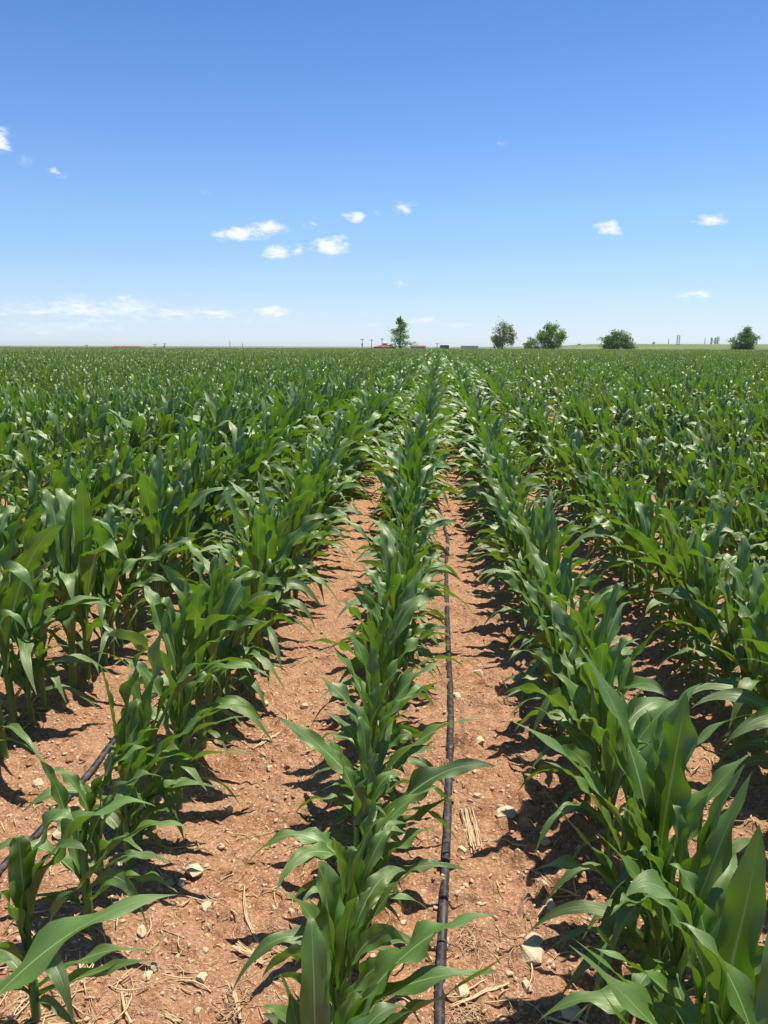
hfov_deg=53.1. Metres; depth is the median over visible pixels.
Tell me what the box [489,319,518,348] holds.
tree
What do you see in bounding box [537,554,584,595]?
corn plant
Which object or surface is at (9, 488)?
corn plant
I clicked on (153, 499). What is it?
corn plant
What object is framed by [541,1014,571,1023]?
dry stalk
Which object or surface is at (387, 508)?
corn plant
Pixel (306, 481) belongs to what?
corn plant
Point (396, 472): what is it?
corn plant
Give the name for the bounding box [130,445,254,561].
corn plant
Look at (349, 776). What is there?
corn plant
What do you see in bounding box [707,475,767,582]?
corn plant
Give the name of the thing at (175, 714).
corn plant
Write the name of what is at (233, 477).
corn plant
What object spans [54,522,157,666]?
corn plant
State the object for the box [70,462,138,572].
corn plant
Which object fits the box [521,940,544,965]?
stone
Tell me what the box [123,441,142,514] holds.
corn plant
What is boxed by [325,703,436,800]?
corn plant
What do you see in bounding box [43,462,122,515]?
corn plant
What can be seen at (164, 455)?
corn plant
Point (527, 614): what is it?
corn plant
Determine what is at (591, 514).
corn plant
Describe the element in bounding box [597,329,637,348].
tree
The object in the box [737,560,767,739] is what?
corn plant
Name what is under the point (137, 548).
corn plant
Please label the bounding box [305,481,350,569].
corn plant
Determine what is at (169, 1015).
dry stalk
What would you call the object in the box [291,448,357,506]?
corn plant
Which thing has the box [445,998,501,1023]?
root clump
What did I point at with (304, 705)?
stone
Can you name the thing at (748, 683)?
corn plant
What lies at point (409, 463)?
corn plant
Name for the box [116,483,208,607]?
corn plant
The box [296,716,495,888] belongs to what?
corn plant
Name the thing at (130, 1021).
dry stalk
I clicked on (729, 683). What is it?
corn plant
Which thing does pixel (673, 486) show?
corn plant
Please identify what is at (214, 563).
corn plant
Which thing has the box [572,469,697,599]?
corn plant
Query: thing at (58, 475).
corn plant
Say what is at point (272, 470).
corn plant
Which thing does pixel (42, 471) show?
corn plant
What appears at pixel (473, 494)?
corn plant
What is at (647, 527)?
corn plant
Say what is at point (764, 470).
corn plant
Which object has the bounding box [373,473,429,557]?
corn plant
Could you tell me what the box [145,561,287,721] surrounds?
corn plant
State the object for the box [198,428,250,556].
corn plant
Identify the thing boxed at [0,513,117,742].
corn plant
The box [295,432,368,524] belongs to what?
corn plant
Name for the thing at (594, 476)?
corn plant
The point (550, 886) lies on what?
dry stalk
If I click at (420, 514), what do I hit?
corn plant
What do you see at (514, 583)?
corn plant
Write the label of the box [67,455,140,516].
corn plant
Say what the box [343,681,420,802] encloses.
corn plant
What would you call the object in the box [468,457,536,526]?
corn plant
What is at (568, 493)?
corn plant
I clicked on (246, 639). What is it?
corn plant
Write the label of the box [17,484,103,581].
corn plant
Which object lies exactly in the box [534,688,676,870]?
corn plant
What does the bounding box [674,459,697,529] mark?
corn plant
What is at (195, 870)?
stone
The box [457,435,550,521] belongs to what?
corn plant
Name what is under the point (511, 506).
corn plant
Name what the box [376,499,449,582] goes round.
corn plant
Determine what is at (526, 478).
corn plant
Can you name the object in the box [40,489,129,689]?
corn plant
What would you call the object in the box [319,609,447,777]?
corn plant
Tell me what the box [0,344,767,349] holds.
field
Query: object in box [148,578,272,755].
corn plant
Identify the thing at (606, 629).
corn plant
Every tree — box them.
[383,315,417,348]
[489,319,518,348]
[535,320,568,348]
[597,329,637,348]
[726,325,759,349]
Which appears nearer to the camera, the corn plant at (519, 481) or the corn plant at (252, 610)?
the corn plant at (252, 610)
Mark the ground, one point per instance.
(484, 887)
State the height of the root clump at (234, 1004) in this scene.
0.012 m
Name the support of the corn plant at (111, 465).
on the ground
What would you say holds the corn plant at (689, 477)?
on the ground
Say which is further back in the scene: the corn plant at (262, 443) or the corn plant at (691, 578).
the corn plant at (262, 443)
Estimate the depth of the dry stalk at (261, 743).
3.07 m
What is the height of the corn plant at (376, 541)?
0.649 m
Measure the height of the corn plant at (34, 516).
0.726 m
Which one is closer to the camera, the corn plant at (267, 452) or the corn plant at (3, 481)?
the corn plant at (3, 481)
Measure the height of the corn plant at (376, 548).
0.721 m
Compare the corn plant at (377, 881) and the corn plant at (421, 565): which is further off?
the corn plant at (421, 565)
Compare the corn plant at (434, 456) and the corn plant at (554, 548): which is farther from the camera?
the corn plant at (434, 456)
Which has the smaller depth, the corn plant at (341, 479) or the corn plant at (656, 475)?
the corn plant at (341, 479)
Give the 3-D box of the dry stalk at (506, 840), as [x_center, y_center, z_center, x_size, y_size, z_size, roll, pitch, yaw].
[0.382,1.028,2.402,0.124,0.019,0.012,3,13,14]
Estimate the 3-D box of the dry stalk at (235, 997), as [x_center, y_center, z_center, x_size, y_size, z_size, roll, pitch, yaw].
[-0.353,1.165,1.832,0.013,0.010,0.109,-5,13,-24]
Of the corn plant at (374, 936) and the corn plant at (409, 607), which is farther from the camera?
the corn plant at (409, 607)
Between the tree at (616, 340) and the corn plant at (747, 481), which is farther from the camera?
the tree at (616, 340)
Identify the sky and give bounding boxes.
[0,0,767,346]
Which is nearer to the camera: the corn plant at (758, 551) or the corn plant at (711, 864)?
the corn plant at (711, 864)
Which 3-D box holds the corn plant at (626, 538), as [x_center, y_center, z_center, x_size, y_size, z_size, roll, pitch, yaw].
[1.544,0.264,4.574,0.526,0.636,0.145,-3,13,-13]
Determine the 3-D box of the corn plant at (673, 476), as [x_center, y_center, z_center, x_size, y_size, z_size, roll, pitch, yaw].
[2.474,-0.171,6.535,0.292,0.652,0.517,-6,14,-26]
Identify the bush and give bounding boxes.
[523,337,540,348]
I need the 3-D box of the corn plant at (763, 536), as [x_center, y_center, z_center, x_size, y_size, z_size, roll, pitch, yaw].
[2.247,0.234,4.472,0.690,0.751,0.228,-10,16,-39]
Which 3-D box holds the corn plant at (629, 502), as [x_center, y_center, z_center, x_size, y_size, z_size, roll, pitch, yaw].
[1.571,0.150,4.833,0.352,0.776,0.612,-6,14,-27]
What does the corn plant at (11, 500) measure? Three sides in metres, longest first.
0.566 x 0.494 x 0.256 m
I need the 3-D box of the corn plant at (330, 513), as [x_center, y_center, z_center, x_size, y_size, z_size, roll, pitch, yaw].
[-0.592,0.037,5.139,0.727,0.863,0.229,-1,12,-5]
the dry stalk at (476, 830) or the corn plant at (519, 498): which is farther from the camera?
the corn plant at (519, 498)
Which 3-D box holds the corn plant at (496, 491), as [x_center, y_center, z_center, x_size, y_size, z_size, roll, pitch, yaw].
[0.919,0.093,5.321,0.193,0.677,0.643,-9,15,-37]
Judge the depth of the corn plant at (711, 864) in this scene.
1.63 m
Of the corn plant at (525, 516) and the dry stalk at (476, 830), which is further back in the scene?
the corn plant at (525, 516)
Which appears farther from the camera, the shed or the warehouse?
the warehouse
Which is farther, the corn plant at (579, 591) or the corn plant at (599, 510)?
the corn plant at (599, 510)
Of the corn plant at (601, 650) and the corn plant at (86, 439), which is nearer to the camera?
the corn plant at (601, 650)
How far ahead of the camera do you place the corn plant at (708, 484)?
5.62 m
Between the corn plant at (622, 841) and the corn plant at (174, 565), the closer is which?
the corn plant at (622, 841)
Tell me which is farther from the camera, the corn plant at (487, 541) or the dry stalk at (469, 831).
the corn plant at (487, 541)
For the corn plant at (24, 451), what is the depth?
5.84 m
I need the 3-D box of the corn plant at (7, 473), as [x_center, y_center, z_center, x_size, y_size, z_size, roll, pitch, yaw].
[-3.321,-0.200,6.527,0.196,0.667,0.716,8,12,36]
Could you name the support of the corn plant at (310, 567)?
on the ground
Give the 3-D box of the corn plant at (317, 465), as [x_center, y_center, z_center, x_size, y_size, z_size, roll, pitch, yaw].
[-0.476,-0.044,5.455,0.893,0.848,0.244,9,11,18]
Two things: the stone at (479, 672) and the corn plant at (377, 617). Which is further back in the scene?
the stone at (479, 672)
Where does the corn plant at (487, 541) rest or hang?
on the ground
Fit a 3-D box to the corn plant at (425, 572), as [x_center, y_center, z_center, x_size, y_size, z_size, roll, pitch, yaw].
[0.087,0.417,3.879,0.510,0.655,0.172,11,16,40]
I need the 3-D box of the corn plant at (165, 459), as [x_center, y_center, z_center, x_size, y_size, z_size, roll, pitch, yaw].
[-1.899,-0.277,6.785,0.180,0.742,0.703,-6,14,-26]
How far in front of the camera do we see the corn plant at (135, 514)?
5.50 m
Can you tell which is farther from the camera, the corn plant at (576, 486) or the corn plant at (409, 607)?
the corn plant at (576, 486)
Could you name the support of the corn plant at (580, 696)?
on the ground
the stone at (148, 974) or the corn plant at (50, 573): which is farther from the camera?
the corn plant at (50, 573)
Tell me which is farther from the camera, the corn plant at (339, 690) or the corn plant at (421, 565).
the corn plant at (421, 565)
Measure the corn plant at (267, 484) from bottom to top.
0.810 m
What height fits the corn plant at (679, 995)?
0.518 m
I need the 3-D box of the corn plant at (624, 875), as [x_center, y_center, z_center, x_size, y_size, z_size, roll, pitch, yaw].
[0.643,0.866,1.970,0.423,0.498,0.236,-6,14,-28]
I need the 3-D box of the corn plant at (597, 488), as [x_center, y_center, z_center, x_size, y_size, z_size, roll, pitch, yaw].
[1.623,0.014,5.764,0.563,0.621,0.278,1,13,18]
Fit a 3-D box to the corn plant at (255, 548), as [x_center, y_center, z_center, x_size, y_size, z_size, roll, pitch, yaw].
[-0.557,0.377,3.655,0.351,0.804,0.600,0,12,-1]
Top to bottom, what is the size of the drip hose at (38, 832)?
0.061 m
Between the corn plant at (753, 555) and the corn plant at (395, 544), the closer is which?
the corn plant at (395, 544)
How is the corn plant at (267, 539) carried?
on the ground
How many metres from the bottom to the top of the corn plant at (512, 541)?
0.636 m
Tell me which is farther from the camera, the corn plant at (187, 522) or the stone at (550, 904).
the corn plant at (187, 522)
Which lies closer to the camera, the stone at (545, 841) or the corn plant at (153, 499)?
the stone at (545, 841)
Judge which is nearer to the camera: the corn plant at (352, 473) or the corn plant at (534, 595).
the corn plant at (534, 595)
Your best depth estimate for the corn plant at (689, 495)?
4.26 m
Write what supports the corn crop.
on the ground
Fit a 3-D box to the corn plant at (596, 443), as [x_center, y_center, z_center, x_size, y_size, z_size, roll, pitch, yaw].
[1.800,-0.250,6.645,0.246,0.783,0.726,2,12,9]
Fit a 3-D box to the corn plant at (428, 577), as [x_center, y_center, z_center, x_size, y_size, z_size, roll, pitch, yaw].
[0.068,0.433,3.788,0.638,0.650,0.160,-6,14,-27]
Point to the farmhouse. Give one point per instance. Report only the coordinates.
(380, 346)
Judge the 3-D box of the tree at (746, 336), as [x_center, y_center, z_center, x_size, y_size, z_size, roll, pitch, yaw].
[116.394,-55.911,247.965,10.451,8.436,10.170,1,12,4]
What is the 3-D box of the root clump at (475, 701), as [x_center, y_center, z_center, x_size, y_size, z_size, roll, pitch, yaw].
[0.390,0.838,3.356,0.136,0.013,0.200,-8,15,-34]
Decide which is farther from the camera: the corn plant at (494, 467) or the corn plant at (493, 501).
the corn plant at (494, 467)
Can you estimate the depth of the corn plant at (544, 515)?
4.20 m
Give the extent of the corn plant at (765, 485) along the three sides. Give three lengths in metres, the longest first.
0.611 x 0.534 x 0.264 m
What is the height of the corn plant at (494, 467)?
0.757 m
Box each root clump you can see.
[210,984,261,1023]
[429,924,511,967]
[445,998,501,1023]
[457,695,489,710]
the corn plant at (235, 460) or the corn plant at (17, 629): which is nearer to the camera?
the corn plant at (17, 629)
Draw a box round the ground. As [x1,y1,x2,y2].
[0,345,767,1023]
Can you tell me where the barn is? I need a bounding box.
[111,346,142,347]
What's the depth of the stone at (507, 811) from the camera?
2.56 m
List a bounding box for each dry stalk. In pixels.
[120,991,132,1023]
[159,1011,183,1023]
[228,983,241,1019]
[231,941,266,964]
[243,885,259,942]
[254,731,280,747]
[450,982,509,1007]
[451,979,485,995]
[460,808,475,853]
[469,807,482,851]
[487,838,526,845]
[531,878,579,895]
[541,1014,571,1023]
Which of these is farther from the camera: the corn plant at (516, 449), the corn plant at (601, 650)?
the corn plant at (516, 449)
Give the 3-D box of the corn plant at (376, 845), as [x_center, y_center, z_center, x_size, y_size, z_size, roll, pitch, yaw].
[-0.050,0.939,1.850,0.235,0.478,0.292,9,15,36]
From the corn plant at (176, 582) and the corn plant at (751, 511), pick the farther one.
the corn plant at (751, 511)
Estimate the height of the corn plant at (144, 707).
0.793 m
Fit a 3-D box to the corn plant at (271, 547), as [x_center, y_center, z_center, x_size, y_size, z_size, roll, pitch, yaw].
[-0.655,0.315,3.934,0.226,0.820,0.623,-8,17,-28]
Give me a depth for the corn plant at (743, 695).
2.62 m
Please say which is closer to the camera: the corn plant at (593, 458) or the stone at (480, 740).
the stone at (480, 740)
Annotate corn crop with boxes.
[0,346,767,742]
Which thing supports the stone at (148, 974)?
on the ground
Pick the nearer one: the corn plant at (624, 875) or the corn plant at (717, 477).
the corn plant at (624, 875)
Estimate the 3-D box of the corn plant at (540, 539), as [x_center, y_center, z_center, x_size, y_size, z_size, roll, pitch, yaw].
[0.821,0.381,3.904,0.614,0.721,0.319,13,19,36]
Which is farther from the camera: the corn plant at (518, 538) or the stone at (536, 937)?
the corn plant at (518, 538)
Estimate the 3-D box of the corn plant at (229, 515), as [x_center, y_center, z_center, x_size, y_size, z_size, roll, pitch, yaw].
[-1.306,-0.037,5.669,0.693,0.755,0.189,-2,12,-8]
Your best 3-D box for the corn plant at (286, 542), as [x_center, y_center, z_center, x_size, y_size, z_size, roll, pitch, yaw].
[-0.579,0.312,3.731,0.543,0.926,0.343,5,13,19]
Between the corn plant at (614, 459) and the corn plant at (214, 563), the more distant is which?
the corn plant at (614, 459)
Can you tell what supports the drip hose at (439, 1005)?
on the ground
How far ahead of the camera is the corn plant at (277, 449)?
6.87 m
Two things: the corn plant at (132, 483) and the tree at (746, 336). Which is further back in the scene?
the tree at (746, 336)
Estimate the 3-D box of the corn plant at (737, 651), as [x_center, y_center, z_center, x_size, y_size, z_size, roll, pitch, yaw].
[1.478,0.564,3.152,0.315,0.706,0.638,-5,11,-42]
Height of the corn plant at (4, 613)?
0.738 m
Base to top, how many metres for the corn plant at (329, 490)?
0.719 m
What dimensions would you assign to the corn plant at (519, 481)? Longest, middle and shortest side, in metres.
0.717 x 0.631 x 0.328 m
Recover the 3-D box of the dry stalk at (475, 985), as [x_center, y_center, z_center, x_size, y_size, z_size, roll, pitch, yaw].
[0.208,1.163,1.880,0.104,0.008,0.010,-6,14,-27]
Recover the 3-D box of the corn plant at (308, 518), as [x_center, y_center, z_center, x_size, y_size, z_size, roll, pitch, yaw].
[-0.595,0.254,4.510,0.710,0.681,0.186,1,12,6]
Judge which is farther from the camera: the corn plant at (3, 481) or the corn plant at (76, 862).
the corn plant at (3, 481)
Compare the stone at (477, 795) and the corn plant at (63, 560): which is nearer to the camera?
the stone at (477, 795)
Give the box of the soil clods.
[0,472,767,1023]
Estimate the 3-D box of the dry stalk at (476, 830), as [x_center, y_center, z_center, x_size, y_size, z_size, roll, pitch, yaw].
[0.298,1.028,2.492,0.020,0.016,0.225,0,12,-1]
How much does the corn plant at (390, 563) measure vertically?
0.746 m
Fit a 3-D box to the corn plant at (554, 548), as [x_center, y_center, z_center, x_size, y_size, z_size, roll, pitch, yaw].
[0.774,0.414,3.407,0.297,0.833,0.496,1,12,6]
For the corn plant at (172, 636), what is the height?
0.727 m
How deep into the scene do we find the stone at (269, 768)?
2.87 m
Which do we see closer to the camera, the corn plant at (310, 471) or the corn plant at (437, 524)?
the corn plant at (437, 524)
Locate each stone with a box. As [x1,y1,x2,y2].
[33,778,43,787]
[52,829,60,838]
[137,924,145,937]
[142,970,152,981]
[149,961,159,972]
[178,877,185,886]
[185,863,203,876]
[196,972,207,982]
[200,900,210,911]
[223,805,232,813]
[267,765,272,771]
[300,702,307,707]
[453,692,460,697]
[455,983,469,998]
[457,845,466,853]
[471,669,482,676]
[474,793,482,798]
[476,736,484,744]
[494,805,516,818]
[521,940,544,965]
[522,979,532,992]
[525,932,542,944]
[540,837,550,845]
[542,896,554,910]
[560,1004,581,1020]
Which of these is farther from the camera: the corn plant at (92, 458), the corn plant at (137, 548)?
the corn plant at (92, 458)
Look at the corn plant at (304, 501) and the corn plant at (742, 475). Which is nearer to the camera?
the corn plant at (304, 501)
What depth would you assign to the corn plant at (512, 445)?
6.68 m
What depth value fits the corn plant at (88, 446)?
6.69 m
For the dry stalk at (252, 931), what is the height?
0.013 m
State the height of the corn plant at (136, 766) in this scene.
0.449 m
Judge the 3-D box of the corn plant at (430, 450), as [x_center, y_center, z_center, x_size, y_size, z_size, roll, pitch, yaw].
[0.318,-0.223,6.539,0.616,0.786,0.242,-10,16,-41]
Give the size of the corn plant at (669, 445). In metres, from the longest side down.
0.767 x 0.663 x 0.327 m
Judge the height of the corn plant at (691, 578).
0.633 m
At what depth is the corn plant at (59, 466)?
6.19 m
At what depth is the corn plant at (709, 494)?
5.27 m
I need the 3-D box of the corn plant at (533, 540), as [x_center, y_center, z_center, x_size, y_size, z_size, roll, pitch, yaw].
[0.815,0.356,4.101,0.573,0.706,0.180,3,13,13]
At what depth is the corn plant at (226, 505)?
5.39 m
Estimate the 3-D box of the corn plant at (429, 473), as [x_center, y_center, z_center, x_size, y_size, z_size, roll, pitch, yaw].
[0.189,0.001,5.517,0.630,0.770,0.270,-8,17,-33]
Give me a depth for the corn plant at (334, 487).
6.09 m
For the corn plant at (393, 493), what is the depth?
5.03 m
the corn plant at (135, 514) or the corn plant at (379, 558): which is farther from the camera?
the corn plant at (135, 514)
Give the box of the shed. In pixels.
[410,345,425,348]
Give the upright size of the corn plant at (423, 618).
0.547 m
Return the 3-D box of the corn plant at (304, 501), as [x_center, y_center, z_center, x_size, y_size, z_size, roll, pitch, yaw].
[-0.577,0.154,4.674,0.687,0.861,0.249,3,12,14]
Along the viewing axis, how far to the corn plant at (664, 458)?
6.75 m
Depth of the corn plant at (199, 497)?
4.52 m
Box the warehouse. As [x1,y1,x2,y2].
[461,345,477,348]
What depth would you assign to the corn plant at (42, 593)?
3.09 m
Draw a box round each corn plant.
[0,430,33,504]
[0,439,31,483]
[0,439,55,527]
[0,440,11,506]
[0,449,16,496]
[0,470,67,583]
[0,471,47,560]
[0,475,17,531]
[0,490,27,530]
[0,496,42,560]
[0,498,55,576]
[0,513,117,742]
[0,526,65,711]
[0,560,43,761]
[0,561,110,723]
[0,609,33,751]
[0,738,194,935]
[0,796,154,1023]
[1,449,57,507]
[5,481,27,554]
[6,474,22,551]
[10,502,96,581]
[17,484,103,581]
[23,645,251,867]
[27,449,93,507]
[40,472,52,499]
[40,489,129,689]
[41,485,120,560]
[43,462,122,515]
[43,479,119,690]
[45,522,167,647]
[47,766,172,898]
[50,449,101,490]
[51,451,106,512]
[53,435,119,492]
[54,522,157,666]
[55,431,118,491]
[55,447,103,493]
[57,461,95,486]
[57,519,179,630]
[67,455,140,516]
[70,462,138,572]
[76,471,137,538]
[91,509,194,631]
[92,449,122,534]
[92,646,271,809]
[93,504,126,663]
[101,720,174,849]
[106,586,271,752]
[107,600,249,842]
[109,431,161,517]
[110,452,141,544]
[115,452,226,606]
[116,442,138,519]
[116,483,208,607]
[120,461,143,523]
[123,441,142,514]
[127,445,182,628]
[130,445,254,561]
[135,458,215,583]
[137,447,182,518]
[139,558,274,734]
[144,490,219,598]
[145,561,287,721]
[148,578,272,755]
[150,550,284,708]
[164,439,179,486]
[164,449,243,561]
[165,436,179,483]
[166,458,246,577]
[167,482,228,578]
[172,448,228,560]
[175,554,274,699]
[195,471,340,628]
[197,482,324,653]
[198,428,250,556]
[199,456,258,544]
[199,463,253,554]
[201,414,273,515]
[203,401,303,478]
[209,474,244,560]
[211,449,279,540]
[211,460,243,543]
[212,422,281,510]
[212,435,290,518]
[215,492,291,641]
[218,545,298,695]
[220,530,315,640]
[223,432,277,521]
[223,433,283,504]
[228,438,287,503]
[230,818,433,1017]
[232,492,335,600]
[235,512,307,669]
[236,467,344,597]
[239,496,316,612]
[241,753,468,924]
[243,512,312,626]
[247,454,349,570]
[259,444,370,559]
[259,501,344,603]
[262,888,407,1023]
[262,985,383,1023]
[267,433,365,545]
[277,483,347,559]
[277,669,488,857]
[280,915,412,1023]
[286,467,352,556]
[287,860,506,1023]
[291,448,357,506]
[291,458,352,536]
[292,446,340,528]
[292,472,336,577]
[293,447,357,538]
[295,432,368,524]
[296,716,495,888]
[298,421,379,517]
[302,585,459,748]
[303,798,434,971]
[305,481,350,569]
[306,643,446,788]
[307,434,354,524]
[313,436,366,519]
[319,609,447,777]
[321,447,344,537]
[321,570,462,724]
[323,722,392,862]
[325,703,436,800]
[325,741,404,915]
[327,586,447,702]
[336,537,446,636]
[340,580,448,694]
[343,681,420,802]
[348,520,461,673]
[354,507,450,588]
[356,502,436,615]
[358,435,440,529]
[358,526,470,620]
[359,472,446,564]
[359,524,464,624]
[359,529,444,679]
[364,522,425,568]
[370,447,461,532]
[370,470,441,521]
[370,527,459,602]
[370,536,451,650]
[371,441,444,542]
[371,441,462,535]
[371,497,436,550]
[372,456,451,548]
[372,485,446,541]
[372,497,456,570]
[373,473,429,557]
[374,482,450,557]
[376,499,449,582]
[377,526,447,597]
[378,567,438,676]
[383,458,453,530]
[384,424,454,516]
[397,437,448,507]
[413,442,452,508]
[453,453,545,547]
[454,452,543,504]
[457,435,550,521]
[459,436,554,522]
[460,450,546,532]
[461,440,526,514]
[462,484,530,566]
[463,477,529,546]
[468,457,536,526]
[469,464,535,544]
[469,497,583,621]
[472,499,559,597]
[473,463,544,558]
[474,502,543,603]
[477,485,570,567]
[477,513,529,608]
[479,511,598,632]
[480,482,537,564]
[481,553,578,652]
[483,442,518,518]
[483,499,534,593]
[484,478,536,560]
[487,515,585,620]
[496,487,530,564]
[500,575,638,706]
[500,589,600,736]
[504,636,670,820]
[508,626,637,763]
[509,579,559,689]
[513,558,613,700]
[514,648,758,1023]
[515,621,666,803]
[518,661,691,855]
[523,509,604,681]
[524,563,573,673]
[528,583,633,776]
[529,489,552,630]
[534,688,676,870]
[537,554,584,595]
[540,598,591,723]
[540,825,766,1023]
[545,683,751,903]
[545,796,750,1022]
[552,441,604,518]
[552,444,624,526]
[553,463,606,531]
[556,451,619,520]
[557,463,624,540]
[560,450,634,544]
[562,458,665,569]
[567,472,626,552]
[568,458,628,540]
[569,460,600,525]
[571,764,751,1023]
[571,922,767,1023]
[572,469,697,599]
[575,437,604,524]
[577,479,680,586]
[578,495,633,581]
[579,478,627,556]
[582,795,677,939]
[584,474,658,574]
[585,887,763,1023]
[588,477,682,587]
[599,477,737,616]
[600,484,687,610]
[601,505,661,606]
[609,500,732,649]
[625,492,715,638]
[627,497,767,668]
[636,444,671,507]
[636,533,678,630]
[637,456,659,501]
[641,437,696,509]
[645,523,735,659]
[647,1001,723,1023]
[648,457,686,511]
[648,553,736,678]
[652,535,767,701]
[656,558,749,703]
[659,536,739,684]
[662,564,764,716]
[665,452,683,499]
[667,463,723,528]
[668,459,700,538]
[668,466,719,529]
[671,449,711,531]
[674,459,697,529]
[676,479,708,529]
[682,484,752,560]
[686,452,758,535]
[692,658,767,772]
[693,482,724,561]
[693,577,767,766]
[698,478,754,562]
[701,599,767,751]
[702,480,767,555]
[706,493,763,583]
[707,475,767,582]
[708,461,753,560]
[715,604,767,760]
[724,707,767,834]
[731,503,767,599]
[732,498,767,568]
[732,540,767,591]
[733,437,767,503]
[736,458,750,506]
[737,449,753,504]
[737,467,767,509]
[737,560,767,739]
[739,463,767,522]
[741,464,766,500]
[744,460,760,502]
[748,497,767,560]
[754,526,767,579]
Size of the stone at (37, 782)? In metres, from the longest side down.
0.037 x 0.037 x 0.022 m
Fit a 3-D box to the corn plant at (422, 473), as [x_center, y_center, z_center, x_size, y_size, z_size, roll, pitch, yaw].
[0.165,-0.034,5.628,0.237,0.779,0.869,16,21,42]
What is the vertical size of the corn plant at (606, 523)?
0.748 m
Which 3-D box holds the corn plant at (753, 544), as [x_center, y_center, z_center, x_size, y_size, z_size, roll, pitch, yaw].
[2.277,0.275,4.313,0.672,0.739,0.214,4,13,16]
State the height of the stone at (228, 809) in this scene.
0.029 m
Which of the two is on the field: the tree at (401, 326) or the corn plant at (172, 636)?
the tree at (401, 326)
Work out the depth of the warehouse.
875.73 m
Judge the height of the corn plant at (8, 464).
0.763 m
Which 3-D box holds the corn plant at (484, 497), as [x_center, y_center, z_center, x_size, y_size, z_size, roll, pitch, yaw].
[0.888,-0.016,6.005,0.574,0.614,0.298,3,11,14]
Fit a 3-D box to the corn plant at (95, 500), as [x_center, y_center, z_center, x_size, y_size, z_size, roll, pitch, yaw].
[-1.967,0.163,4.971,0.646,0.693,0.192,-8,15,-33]
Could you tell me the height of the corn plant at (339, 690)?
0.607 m
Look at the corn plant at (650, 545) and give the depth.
3.98 m
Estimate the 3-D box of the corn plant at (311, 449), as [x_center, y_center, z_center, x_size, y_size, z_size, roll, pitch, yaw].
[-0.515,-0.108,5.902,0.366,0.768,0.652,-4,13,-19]
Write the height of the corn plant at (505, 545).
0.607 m
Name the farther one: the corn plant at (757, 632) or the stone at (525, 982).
the corn plant at (757, 632)
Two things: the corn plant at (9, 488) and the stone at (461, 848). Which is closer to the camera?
the stone at (461, 848)
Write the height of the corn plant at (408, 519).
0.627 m
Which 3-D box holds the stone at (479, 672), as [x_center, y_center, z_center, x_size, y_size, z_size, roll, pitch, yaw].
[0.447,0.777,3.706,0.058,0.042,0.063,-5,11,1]
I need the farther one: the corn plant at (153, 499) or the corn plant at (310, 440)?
the corn plant at (310, 440)
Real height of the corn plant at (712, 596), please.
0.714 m
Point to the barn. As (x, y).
(126, 346)
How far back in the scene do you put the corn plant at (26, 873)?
1.70 m
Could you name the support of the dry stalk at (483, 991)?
on the ground
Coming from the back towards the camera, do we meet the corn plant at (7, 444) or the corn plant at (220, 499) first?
the corn plant at (7, 444)
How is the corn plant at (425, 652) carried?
on the ground
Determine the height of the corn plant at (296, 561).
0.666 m
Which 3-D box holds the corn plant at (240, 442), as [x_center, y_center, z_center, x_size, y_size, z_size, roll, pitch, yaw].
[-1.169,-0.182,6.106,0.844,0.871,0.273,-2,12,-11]
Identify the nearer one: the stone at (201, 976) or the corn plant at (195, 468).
the stone at (201, 976)
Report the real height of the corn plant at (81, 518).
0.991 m
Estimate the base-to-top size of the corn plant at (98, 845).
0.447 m
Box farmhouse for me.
[374,343,395,348]
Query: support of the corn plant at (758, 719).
on the ground
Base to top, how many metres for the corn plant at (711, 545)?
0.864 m
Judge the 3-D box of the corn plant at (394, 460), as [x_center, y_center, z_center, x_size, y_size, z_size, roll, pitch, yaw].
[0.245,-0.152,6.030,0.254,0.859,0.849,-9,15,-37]
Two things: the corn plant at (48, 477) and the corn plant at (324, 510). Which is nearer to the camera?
the corn plant at (324, 510)
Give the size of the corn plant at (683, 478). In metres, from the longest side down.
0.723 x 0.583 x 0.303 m
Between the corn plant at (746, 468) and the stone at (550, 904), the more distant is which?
the corn plant at (746, 468)
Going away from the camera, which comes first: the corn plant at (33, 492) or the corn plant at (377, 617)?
the corn plant at (377, 617)
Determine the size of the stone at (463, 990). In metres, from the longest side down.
0.041 x 0.037 x 0.027 m
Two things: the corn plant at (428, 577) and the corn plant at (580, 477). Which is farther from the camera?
the corn plant at (580, 477)
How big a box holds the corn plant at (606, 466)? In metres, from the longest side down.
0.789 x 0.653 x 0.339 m
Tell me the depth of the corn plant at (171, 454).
6.64 m
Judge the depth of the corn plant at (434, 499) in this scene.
6.12 m
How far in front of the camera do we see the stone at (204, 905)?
2.15 m
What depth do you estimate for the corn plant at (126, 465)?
5.60 m
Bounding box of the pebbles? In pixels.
[0,471,767,1023]
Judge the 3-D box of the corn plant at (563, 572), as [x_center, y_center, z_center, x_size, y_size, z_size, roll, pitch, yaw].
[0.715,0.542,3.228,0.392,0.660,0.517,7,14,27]
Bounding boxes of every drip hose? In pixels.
[0,669,172,874]
[432,476,453,1023]
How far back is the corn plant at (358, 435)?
6.73 m
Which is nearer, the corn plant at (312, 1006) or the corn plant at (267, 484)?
the corn plant at (312, 1006)
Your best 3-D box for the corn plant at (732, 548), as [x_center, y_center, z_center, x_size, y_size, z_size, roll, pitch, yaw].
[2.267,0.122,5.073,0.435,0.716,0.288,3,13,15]
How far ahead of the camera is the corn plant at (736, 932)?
1.40 m
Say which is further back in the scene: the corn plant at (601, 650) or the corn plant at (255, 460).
the corn plant at (255, 460)
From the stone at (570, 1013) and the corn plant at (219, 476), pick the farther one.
the corn plant at (219, 476)

